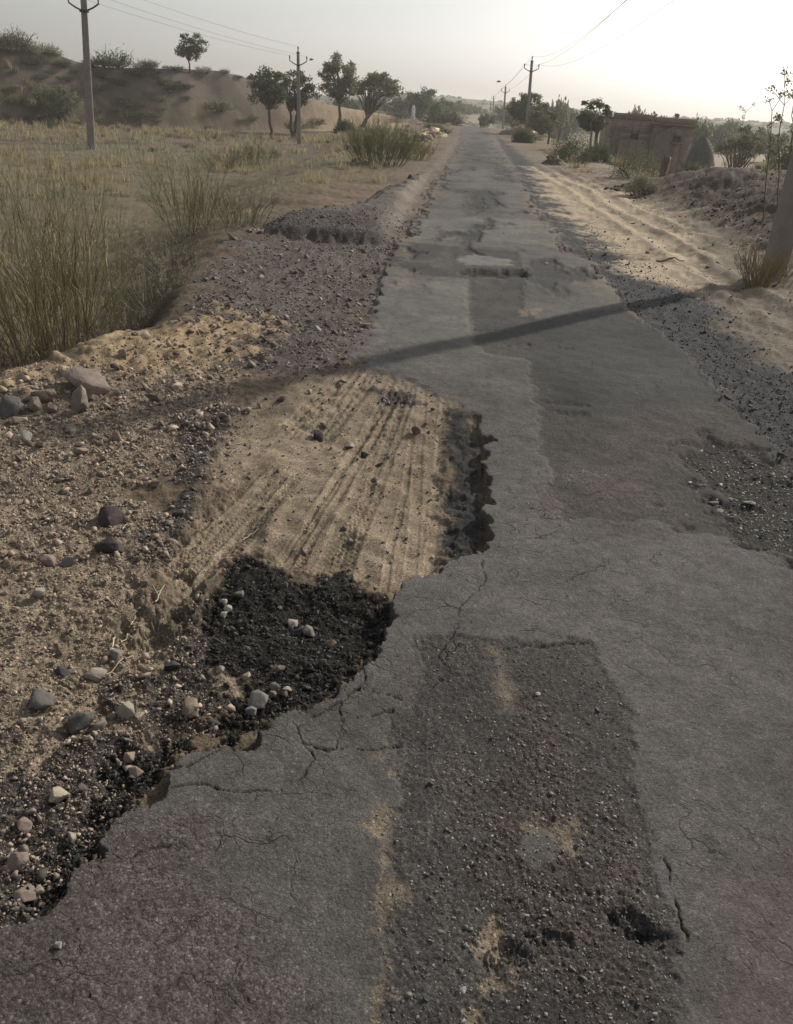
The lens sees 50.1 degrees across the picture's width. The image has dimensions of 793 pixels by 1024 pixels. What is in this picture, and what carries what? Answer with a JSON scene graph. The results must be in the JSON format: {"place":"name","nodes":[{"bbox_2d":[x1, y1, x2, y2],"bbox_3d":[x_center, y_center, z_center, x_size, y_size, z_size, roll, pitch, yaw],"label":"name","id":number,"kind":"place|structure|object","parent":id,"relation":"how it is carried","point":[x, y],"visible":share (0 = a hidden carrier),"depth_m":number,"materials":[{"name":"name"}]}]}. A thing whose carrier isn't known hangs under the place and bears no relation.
{"place":"outdoors","nodes":[
{"label":"outdoors","id":0,"kind":"place"},
{"bbox_2d":[12,555,388,912],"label":"black gravel","id":1,"kind":"structure","parent":0,"point":[40,877],"depth_m":2.78,"materials":[{"name":"gravel"}]},
{"bbox_2d":[248,689,268,708],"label":"stone","id":2,"kind":"object","parent":1,"relation":"on","point":[258,698],"visible":0.91,"depth_m":2.55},
{"bbox_2d":[0,123,792,1023],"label":"road","id":3,"kind":"structure","parent":0,"point":[222,885],"depth_m":2.32,"materials":[{"name":"asphalt"}]},
{"bbox_2d":[0,37,792,927],"bbox_3d":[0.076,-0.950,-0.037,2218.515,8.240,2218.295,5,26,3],"label":"ground","id":4,"kind":"structure","parent":0,"point":[568,199],"depth_m":4.92,"materials":[{"name":"soil"}]},
{"bbox_2d":[0,395,22,418],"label":"rock","id":5,"kind":"object","parent":4,"relation":"on","point":[10,405],"visible":0.97,"depth_m":4.57,"materials":[{"name":"stone"}]},
{"bbox_2d":[0,30,27,52],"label":"scrub bush","id":6,"kind":"object","parent":4,"relation":"on","point":[7,44],"visible":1,"depth_m":53.31,"materials":[{"name":"green plant"}]},
{"bbox_2d":[6,852,28,871],"bbox_3d":[-0.883,0.812,1.975,0.055,0.048,0.044,-2,26,-10],"label":"stone","id":7,"kind":"object","parent":4,"relation":"on","point":[18,861],"visible":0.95,"depth_m":1.96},
{"bbox_2d":[0,23,39,49],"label":"scrub bush","id":8,"kind":"object","parent":4,"relation":"on","point":[16,37],"visible":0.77,"depth_m":53.90,"materials":[{"name":"green plant"}]},
{"bbox_2d":[13,883,35,902],"bbox_3d":[-0.835,0.862,1.913,0.051,0.023,0.048,-12,30,-30],"label":"stone","id":9,"kind":"object","parent":4,"relation":"on","point":[24,894],"visible":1,"depth_m":1.91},
{"bbox_2d":[17,815,32,832],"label":"stone","id":10,"kind":"object","parent":4,"relation":"on","point":[24,824],"visible":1,"depth_m":2.08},
{"bbox_2d":[19,430,31,440],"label":"stone","id":11,"kind":"object","parent":4,"relation":"on","point":[25,435],"visible":0.81,"depth_m":4.24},
{"bbox_2d":[0,215,65,362],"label":"broom bush","id":12,"kind":"object","parent":4,"relation":"on","point":[33,295],"visible":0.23,"depth_m":7.75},
{"bbox_2d":[27,397,41,411],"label":"stone","id":13,"kind":"object","parent":4,"relation":"on","point":[34,404],"visible":1,"depth_m":4.64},
{"bbox_2d":[30,688,53,709],"bbox_3d":[-1.046,0.555,2.507,0.066,0.045,0.082,-6,27,-18],"label":"stone","id":14,"kind":"object","parent":4,"relation":"on","point":[41,699],"visible":1,"depth_m":2.49,"materials":[{"name":"stone"}]},
{"bbox_2d":[22,40,61,54],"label":"scrub bush","id":15,"kind":"object","parent":4,"relation":"on","point":[45,48],"visible":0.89,"depth_m":54.67,"materials":[{"name":"green plant"}]},
{"bbox_2d":[30,389,55,402],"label":"rock","id":16,"kind":"object","parent":4,"relation":"on","point":[46,395],"visible":0.68,"depth_m":4.74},
{"bbox_2d":[0,156,87,327],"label":"tall weed","id":17,"kind":"object","parent":4,"relation":"on","point":[25,234],"visible":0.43,"depth_m":8.63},
{"bbox_2d":[39,554,55,565],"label":"stone","id":18,"kind":"object","parent":4,"relation":"on","point":[47,560],"visible":0.98,"depth_m":3.17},
{"bbox_2d":[0,111,107,349],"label":"tall weed","id":19,"kind":"object","parent":4,"relation":"on","point":[63,193],"visible":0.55,"depth_m":7.82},
{"bbox_2d":[27,82,83,123],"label":"thorn tree","id":20,"kind":"object","parent":4,"relation":"on","point":[62,108],"visible":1,"depth_m":51.76,"materials":[{"name":"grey plant"}]},
{"bbox_2d":[48,786,69,802],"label":"stone","id":21,"kind":"object","parent":4,"relation":"on","point":[58,794],"visible":1,"depth_m":2.16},
{"bbox_2d":[54,664,70,676],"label":"stone","id":22,"kind":"object","parent":4,"relation":"on","point":[62,670],"visible":1,"depth_m":2.66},
{"bbox_2d":[0,301,128,371],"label":"dead bush","id":23,"kind":"object","parent":4,"relation":"on","point":[12,364],"visible":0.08,"depth_m":6.61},
{"bbox_2d":[60,556,76,566],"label":"stone","id":24,"kind":"object","parent":4,"relation":"on","point":[68,561],"visible":1,"depth_m":3.19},
{"bbox_2d":[71,385,88,412],"bbox_3d":[-1.730,-0.617,4.655,0.093,0.161,0.090,15,28,23],"label":"stone","id":25,"kind":"object","parent":4,"relation":"on","point":[79,401],"visible":0.98,"depth_m":4.63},
{"bbox_2d":[67,711,93,733],"bbox_3d":[-0.916,0.600,2.446,0.052,0.063,0.082,21,31,31],"label":"stone","id":26,"kind":"object","parent":4,"relation":"on","point":[78,722],"visible":1,"depth_m":2.42,"materials":[{"name":"stone"}]},
{"bbox_2d":[68,0,98,149],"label":"utility pole","id":27,"kind":"object","parent":4,"relation":"on","point":[84,10],"visible":0.97,"depth_m":32.85,"materials":[{"name":"concrete"}]},
{"bbox_2d":[61,367,110,394],"bbox_3d":[-1.812,-0.756,4.958,0.218,0.131,0.258,-15,31,-34],"label":"rock","id":28,"kind":"object","parent":4,"relation":"on","point":[92,381],"visible":0.92,"depth_m":4.92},
{"bbox_2d":[0,132,185,366],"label":"broom bush","id":29,"kind":"object","parent":4,"relation":"on","point":[29,297],"visible":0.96,"depth_m":6.87,"materials":[{"name":"plant"}]},
{"bbox_2d":[84,667,106,681],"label":"stone","id":30,"kind":"object","parent":4,"relation":"on","point":[96,674],"visible":1,"depth_m":2.65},
{"bbox_2d":[44,297,159,347],"bbox_3d":[-2.387,-1.607,7.278,1.270,0.522,1.261,-8,28,-23],"label":"herb","id":31,"kind":"object","parent":4,"relation":"on","point":[139,320],"visible":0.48,"depth_m":7.33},
{"bbox_2d":[94,534,123,552],"bbox_3d":[-1.114,0.126,3.300,0.110,0.072,0.082,5,26,3],"label":"rock","id":32,"kind":"object","parent":4,"relation":"on","point":[110,544],"visible":0.98,"depth_m":3.28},
{"bbox_2d":[98,505,125,527],"bbox_3d":[-1.187,0.025,3.506,0.109,0.076,0.112,5,26,3],"label":"rock","id":33,"kind":"object","parent":4,"relation":"on","point":[109,515],"visible":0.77,"depth_m":3.50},
{"bbox_2d":[91,43,137,69],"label":"scrub bush","id":34,"kind":"object","parent":4,"relation":"on","point":[122,62],"visible":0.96,"depth_m":56.97,"materials":[{"name":"green plant"}]},
{"bbox_2d":[109,647,123,659],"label":"stone","id":35,"kind":"object","parent":4,"relation":"on","point":[115,653],"visible":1,"depth_m":2.74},
{"bbox_2d":[117,701,133,718],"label":"stone","id":36,"kind":"object","parent":4,"relation":"on","point":[126,710],"visible":1,"depth_m":2.48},
{"bbox_2d":[123,752,134,763],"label":"stone","id":37,"kind":"object","parent":4,"relation":"on","point":[128,757],"visible":1,"depth_m":2.32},
{"bbox_2d":[128,766,143,777],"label":"stone","id":38,"kind":"object","parent":4,"relation":"on","point":[136,771],"visible":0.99,"depth_m":2.28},
{"bbox_2d":[124,60,156,76],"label":"scrub bush","id":39,"kind":"object","parent":4,"relation":"on","point":[128,68],"visible":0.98,"depth_m":56.92,"materials":[{"name":"green plant"}]},
{"bbox_2d":[81,246,220,310],"bbox_3d":[-2.354,-2.285,8.212,1.300,0.588,1.327,-15,31,-33],"label":"herb","id":40,"kind":"object","parent":4,"relation":"on","point":[161,276],"visible":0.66,"depth_m":8.25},
{"bbox_2d":[121,226,220,274],"bbox_3d":[-2.500,-2.927,9.457,1.103,0.514,1.122,5,26,3],"label":"herb","id":41,"kind":"object","parent":4,"relation":"on","point":[162,254],"visible":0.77,"depth_m":9.39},
{"bbox_2d":[164,660,180,670],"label":"stone","id":42,"kind":"object","parent":4,"relation":"on","point":[172,665],"visible":1,"depth_m":2.70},
{"bbox_2d":[0,145,353,319],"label":"short turf","id":43,"kind":"structure","parent":4,"relation":"on","point":[251,189],"depth_m":18.40,"materials":[{"name":"plant"}]},
{"bbox_2d":[121,139,252,236],"bbox_3d":[-2.806,-4.411,11.462,1.723,1.340,1.302,-7,28,-20],"label":"broom bush","id":44,"kind":"object","parent":4,"relation":"on","point":[194,190],"visible":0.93,"depth_m":11.52,"materials":[{"name":"plant"}]},
{"bbox_2d":[182,697,197,718],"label":"stone","id":45,"kind":"object","parent":4,"relation":"on","point":[190,708],"visible":1,"depth_m":2.49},
{"bbox_2d":[174,32,209,72],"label":"tree","id":46,"kind":"object","parent":4,"relation":"on","point":[187,51],"visible":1,"depth_m":58.93,"materials":[{"name":"green plant"}]},
{"bbox_2d":[0,331,390,928],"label":"brown pebbles","id":47,"kind":"object","parent":4,"relation":"on","point":[116,437],"visible":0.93,"depth_m":3.40,"materials":[{"name":"gravel"}]},
{"bbox_2d":[0,58,400,210],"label":"dry grass","id":48,"kind":"structure","parent":4,"relation":"on","point":[147,129],"depth_m":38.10,"materials":[{"name":"plant"}]},
{"bbox_2d":[159,189,266,234],"bbox_3d":[-2.398,-3.968,11.224,1.327,0.544,1.167,5,26,3],"label":"herb","id":49,"kind":"object","parent":4,"relation":"on","point":[212,207],"visible":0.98,"depth_m":11.17,"materials":[{"name":"green plant"}]},
{"bbox_2d":[202,96,235,111],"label":"scrub bush","id":50,"kind":"object","parent":4,"relation":"on","point":[219,106],"visible":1,"depth_m":59.12,"materials":[{"name":"green plant"}]},
{"bbox_2d":[195,151,245,169],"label":"broom bush","id":51,"kind":"object","parent":4,"relation":"on","point":[230,159],"visible":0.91,"depth_m":29.02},
{"bbox_2d":[0,205,444,924],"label":"verge gravel","id":52,"kind":"structure","parent":4,"relation":"on","point":[100,725],"depth_m":5.57,"materials":[{"name":"gravel"}]},
{"bbox_2d":[206,180,283,226],"bbox_3d":[-2.036,-4.276,11.713,1.111,0.675,0.986,5,26,3],"label":"broom bush","id":53,"kind":"object","parent":4,"relation":"on","point":[252,211],"visible":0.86,"depth_m":11.71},
{"bbox_2d":[230,139,281,166],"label":"broom bush","id":54,"kind":"object","parent":4,"relation":"on","point":[251,156],"visible":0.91,"depth_m":30.77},
{"bbox_2d":[244,64,294,138],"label":"acacia tree","id":55,"kind":"object","parent":4,"relation":"on","point":[270,89],"visible":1,"depth_m":49.52,"materials":[{"name":"green plant"}]},
{"bbox_2d":[289,46,307,143],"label":"utility pole","id":56,"kind":"object","parent":4,"relation":"on","point":[298,64],"visible":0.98,"depth_m":45.40,"materials":[{"name":"concrete"}]},
{"bbox_2d":[278,67,321,138],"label":"acacia tree","id":57,"kind":"object","parent":4,"relation":"on","point":[291,103],"visible":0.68,"depth_m":51.62,"materials":[{"name":"green plant"}]},
{"bbox_2d":[302,625,314,636],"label":"stone","id":58,"kind":"object","parent":4,"relation":"on","point":[307,630],"visible":1,"depth_m":2.94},
{"bbox_2d":[315,52,361,124],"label":"acacia tree","id":59,"kind":"object","parent":4,"relation":"on","point":[346,83],"visible":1,"depth_m":58.84,"materials":[{"name":"green plant"}]},
{"bbox_2d":[331,117,356,133],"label":"bush","id":60,"kind":"object","parent":4,"relation":"on","point":[341,125],"visible":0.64,"depth_m":54.77,"materials":[{"name":"green plant"}]},
{"bbox_2d":[333,95,361,109],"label":"bush","id":61,"kind":"object","parent":4,"relation":"on","point":[353,103],"visible":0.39,"depth_m":108.14,"materials":[{"name":"green plant"}]},
{"bbox_2d":[345,70,409,127],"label":"acacia tree","id":62,"kind":"object","parent":4,"relation":"on","point":[377,82],"visible":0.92,"depth_m":64.45,"materials":[{"name":"green plant"}]},
{"bbox_2d":[336,108,432,166],"bbox_3d":[-0.507,-10.544,23.787,2.761,1.610,2.683,-7,28,-21],"label":"broom bush","id":63,"kind":"object","parent":4,"relation":"on","point":[379,144],"visible":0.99,"depth_m":23.62,"materials":[{"name":"plant"}]},
{"bbox_2d":[388,97,410,116],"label":"leafy tree","id":64,"kind":"object","parent":4,"relation":"on","point":[400,104],"visible":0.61,"depth_m":108.12,"materials":[{"name":"green plant"}]},
{"bbox_2d":[389,131,438,160],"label":"broom bush","id":65,"kind":"object","parent":4,"relation":"on","point":[421,153],"visible":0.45,"depth_m":27.50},
{"bbox_2d":[409,130,435,141],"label":"rubble heap","id":66,"kind":"object","parent":4,"relation":"on","point":[429,135],"visible":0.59,"depth_m":41.41,"materials":[{"name":"stone"}]},
{"bbox_2d":[403,85,444,117],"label":"leafy tree","id":67,"kind":"object","parent":4,"relation":"on","point":[422,102],"visible":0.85,"depth_m":100.14,"materials":[{"name":"green plant"}]},
{"bbox_2d":[425,102,444,122],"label":"tree","id":68,"kind":"object","parent":4,"relation":"on","point":[433,110],"visible":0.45,"depth_m":85.41,"materials":[{"name":"green plant"}]},
{"bbox_2d":[417,113,470,126],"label":"brush pile","id":69,"kind":"object","parent":4,"relation":"on","point":[441,118],"visible":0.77,"depth_m":79.35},
{"bbox_2d":[428,97,459,111],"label":"tree","id":70,"kind":"object","parent":4,"relation":"on","point":[447,103],"visible":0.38,"depth_m":134.78,"materials":[{"name":"green plant"}]},
{"bbox_2d":[447,99,469,114],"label":"tree","id":71,"kind":"object","parent":4,"relation":"on","point":[460,105],"visible":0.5,"depth_m":152.12,"materials":[{"name":"green plant"}]},
{"bbox_2d":[464,102,482,114],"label":"tree","id":72,"kind":"object","parent":4,"relation":"on","point":[473,109],"visible":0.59,"depth_m":188.51,"materials":[{"name":"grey plant"}]},
{"bbox_2d":[478,112,497,127],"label":"tree","id":73,"kind":"object","parent":4,"relation":"on","point":[482,119],"visible":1,"depth_m":99.08,"materials":[{"name":"green plant"}]},
{"bbox_2d":[493,103,508,121],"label":"tree","id":74,"kind":"object","parent":4,"relation":"on","point":[498,110],"visible":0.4,"depth_m":134.26,"materials":[{"name":"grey plant"}]},
{"bbox_2d":[501,110,522,127],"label":"tree","id":75,"kind":"object","parent":4,"relation":"on","point":[510,121],"visible":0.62,"depth_m":107.80,"materials":[{"name":"green plant"}]},
{"bbox_2d":[499,124,539,136],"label":"soil heap","id":76,"kind":"object","parent":4,"relation":"on","point":[508,132],"visible":0.49,"depth_m":59.50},
{"bbox_2d":[510,126,535,143],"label":"bush","id":77,"kind":"object","parent":4,"relation":"on","point":[522,135],"visible":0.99,"depth_m":47.02,"materials":[{"name":"green plant"}]},
{"bbox_2d":[504,92,551,126],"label":"leafy tree","id":78,"kind":"object","parent":4,"relation":"on","point":[517,109],"visible":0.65,"depth_m":60.53,"materials":[{"name":"green plant"}]},
{"bbox_2d":[524,56,539,128],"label":"utility pole","id":79,"kind":"object","parent":4,"relation":"on","point":[529,94],"visible":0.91,"depth_m":55.10,"materials":[{"name":"concrete"}]},
{"bbox_2d":[526,107,562,136],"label":"leafy tree","id":80,"kind":"object","parent":4,"relation":"on","point":[541,126],"visible":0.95,"depth_m":55.61,"materials":[{"name":"green plant"}]},
{"bbox_2d":[306,93,792,144],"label":"scrub","id":81,"kind":"object","parent":4,"relation":"on","point":[329,102],"visible":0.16,"depth_m":331.44,"materials":[{"name":"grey plant"}]},
{"bbox_2d":[541,154,566,165],"bbox_3d":[5.460,-12.136,29.311,1.000,0.386,1.147,5,26,3],"label":"soil heap","id":82,"kind":"object","parent":4,"relation":"on","point":[554,160],"visible":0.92,"depth_m":29.07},
{"bbox_2d":[549,94,571,140],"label":"tree","id":83,"kind":"object","parent":4,"relation":"on","point":[561,107],"visible":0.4,"depth_m":98.28,"materials":[{"name":"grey plant"}]},
{"bbox_2d":[547,127,601,163],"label":"bush","id":84,"kind":"object","parent":4,"relation":"on","point":[566,149],"visible":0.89,"depth_m":30.80,"materials":[{"name":"green plant"}]},
{"bbox_2d":[569,107,580,132],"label":"tree","id":85,"kind":"object","parent":4,"relation":"on","point":[574,125],"visible":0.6,"depth_m":116.25,"materials":[{"name":"green plant"}]},
{"bbox_2d":[366,370,792,1023],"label":"grey chippings","id":86,"kind":"object","parent":4,"relation":"on","point":[460,970],"visible":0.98,"depth_m":2.02,"materials":[{"name":"gravel"}]},
{"bbox_2d":[575,97,612,146],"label":"leafy tree","id":87,"kind":"object","parent":4,"relation":"on","point":[587,118],"visible":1,"depth_m":40.91,"materials":[{"name":"green plant"}]},
{"bbox_2d":[577,141,614,162],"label":"bush","id":88,"kind":"object","parent":4,"relation":"on","point":[602,151],"visible":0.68,"depth_m":32.54,"materials":[{"name":"green plant"}]},
{"bbox_2d":[605,183,636,190],"bbox_3d":[5.707,-7.906,20.734,1.295,0.266,0.976,5,26,3],"label":"soil heap","id":89,"kind":"object","parent":4,"relation":"on","point":[616,187],"visible":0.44,"depth_m":20.57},
{"bbox_2d":[605,141,673,179],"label":"bush","id":90,"kind":"object","parent":4,"relation":"on","point":[636,169],"visible":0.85,"depth_m":24.48,"materials":[{"name":"green plant"}]},
{"bbox_2d":[619,169,661,194],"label":"bush","id":91,"kind":"object","parent":4,"relation":"on","point":[641,186],"visible":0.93,"depth_m":19.17,"materials":[{"name":"green plant"}]},
{"bbox_2d":[599,113,698,174],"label":"mud brick house","id":92,"kind":"structure","parent":4,"relation":"on","point":[671,137],"depth_m":46.44,"materials":[{"name":"brown brick"}]},
{"bbox_2d":[609,131,619,160],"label":"door","id":93,"kind":"structure","parent":92,"relation":"in","point":[615,135],"depth_m":46.90,"materials":[{"name":"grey wood"}]},
{"bbox_2d":[656,156,670,177],"bbox_3d":[8.317,-10.687,26.421,0.252,0.723,0.252,-18,33,-37],"label":"marker post","id":94,"kind":"object","parent":4,"relation":"on","point":[666,159],"visible":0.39,"depth_m":26.33,"materials":[{"name":"concrete"}]},
{"bbox_2d":[679,161,704,170],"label":"scrub bush","id":95,"kind":"object","parent":4,"relation":"on","point":[686,167],"visible":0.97,"depth_m":20.59,"materials":[{"name":"green plant"}]},
{"bbox_2d":[593,166,792,334],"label":"soil clods","id":96,"kind":"object","parent":4,"relation":"on","point":[716,209],"visible":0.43,"depth_m":14.61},
{"bbox_2d":[684,137,714,169],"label":"thatched hut","id":97,"kind":"object","parent":4,"relation":"on","point":[701,152],"visible":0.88,"depth_m":41.97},
{"bbox_2d":[690,113,712,149],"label":"tree","id":98,"kind":"object","parent":4,"relation":"on","point":[700,132],"visible":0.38,"depth_m":70.71,"materials":[{"name":"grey plant"}]},
{"bbox_2d":[704,123,737,146],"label":"tree","id":99,"kind":"object","parent":4,"relation":"on","point":[719,133],"visible":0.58,"depth_m":97.14,"materials":[{"name":"green plant"}]},
{"bbox_2d":[710,118,747,143],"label":"tree","id":100,"kind":"object","parent":4,"relation":"on","point":[732,124],"visible":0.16,"depth_m":106.02,"materials":[{"name":"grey plant"}]},
{"bbox_2d":[710,124,773,167],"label":"bush","id":101,"kind":"object","parent":4,"relation":"on","point":[747,144],"visible":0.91,"depth_m":39.10,"materials":[{"name":"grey plant"}]},
{"bbox_2d":[731,234,792,288],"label":"grass tuft","id":102,"kind":"object","parent":4,"relation":"on","point":[753,265],"visible":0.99,"depth_m":9.35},
{"bbox_2d":[756,129,788,160],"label":"tree","id":103,"kind":"object","parent":4,"relation":"on","point":[766,135],"visible":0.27,"depth_m":71.21,"materials":[{"name":"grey plant"}]},
{"bbox_2d":[756,256,792,283],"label":"grass tuft","id":104,"kind":"object","parent":4,"relation":"on","point":[786,274],"visible":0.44,"depth_m":9.82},
{"bbox_2d":[762,88,788,220],"bbox_3d":[5.510,-5.258,12.549,0.516,1.821,0.409,18,29,27],"label":"weed stalk","id":105,"kind":"object","parent":4,"relation":"on","point":[778,116],"visible":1,"depth_m":12.45,"materials":[{"name":"green plant"}]},
{"bbox_2d":[759,149,792,278],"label":"utility pole","id":106,"kind":"object","parent":4,"relation":"on","point":[781,229],"visible":0.64,"depth_m":9.83,"materials":[{"name":"concrete"}]},
{"bbox_2d":[762,66,792,207],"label":"weed stalk","id":107,"kind":"object","parent":4,"relation":"on","point":[784,73],"visible":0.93,"depth_m":12.74,"materials":[{"name":"green plant"}]},
{"bbox_2d":[763,125,792,170],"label":"thorn tree","id":108,"kind":"object","parent":4,"relation":"on","point":[785,155],"visible":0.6,"depth_m":35.81,"materials":[{"name":"green plant"}]},
{"bbox_2d":[0,0,792,122],"label":"sky","id":109,"kind":"structure","parent":0,"point":[711,59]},
{"bbox_2d":[296,121,598,183],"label":"verge grass","id":110,"kind":"structure","parent":0,"point":[376,166],"depth_m":26.07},
{"bbox_2d":[583,222,792,472],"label":"shoulder gravel","id":111,"kind":"structure","parent":0,"point":[730,368],"depth_m":6.84,"materials":[{"name":"gravel"}]},
{"bbox_2d":[598,149,780,177],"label":"grass","id":112,"kind":"structure","parent":0,"point":[750,166],"depth_m":37.69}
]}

